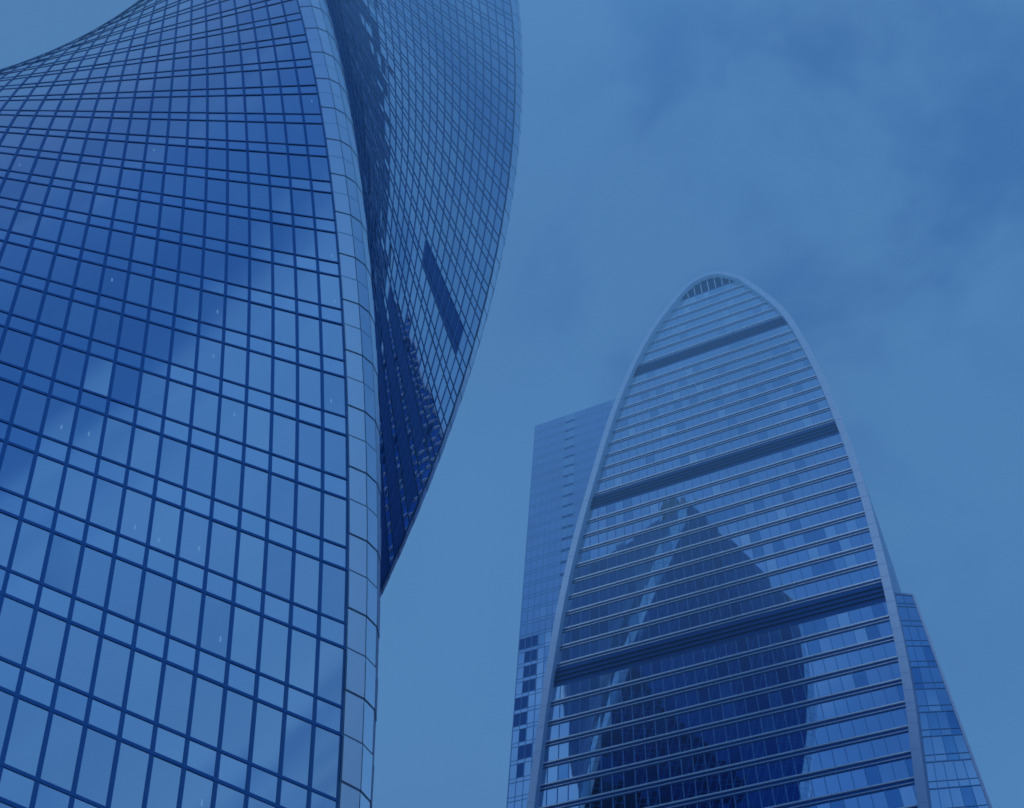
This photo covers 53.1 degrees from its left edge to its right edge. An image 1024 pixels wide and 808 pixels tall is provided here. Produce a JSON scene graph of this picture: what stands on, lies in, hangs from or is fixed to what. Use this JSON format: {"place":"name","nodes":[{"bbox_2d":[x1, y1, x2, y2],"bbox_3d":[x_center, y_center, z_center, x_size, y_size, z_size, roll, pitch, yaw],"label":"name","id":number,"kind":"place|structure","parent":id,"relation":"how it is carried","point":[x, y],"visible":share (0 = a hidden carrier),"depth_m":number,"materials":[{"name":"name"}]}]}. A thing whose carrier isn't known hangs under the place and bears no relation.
{"place":"outdoors","nodes":[
{"label":"outdoors","id":0,"kind":"place"},
{"bbox_2d":[0,0,1023,807],"label":"sky","id":1,"kind":"structure","parent":0,"point":[859,163],"materials":[{"name":"blue"}]},
{"label":"ground","id":2,"kind":"structure","parent":0,"visible":0},
{"bbox_2d":[0,0,522,807],"bbox_3d":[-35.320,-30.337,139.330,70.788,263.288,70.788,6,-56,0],"label":"skyscraper","id":3,"kind":"structure","parent":2,"relation":"on","point":[250,256],"depth_m":64.35,"materials":[{"name":"blue glass"}]},
{"bbox_2d":[506,271,991,807],"bbox_3d":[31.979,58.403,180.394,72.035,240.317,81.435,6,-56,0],"label":"skyscraper","id":4,"kind":"structure","parent":2,"relation":"on","point":[720,609],"depth_m":174.71,"materials":[{"name":"blue glass"}]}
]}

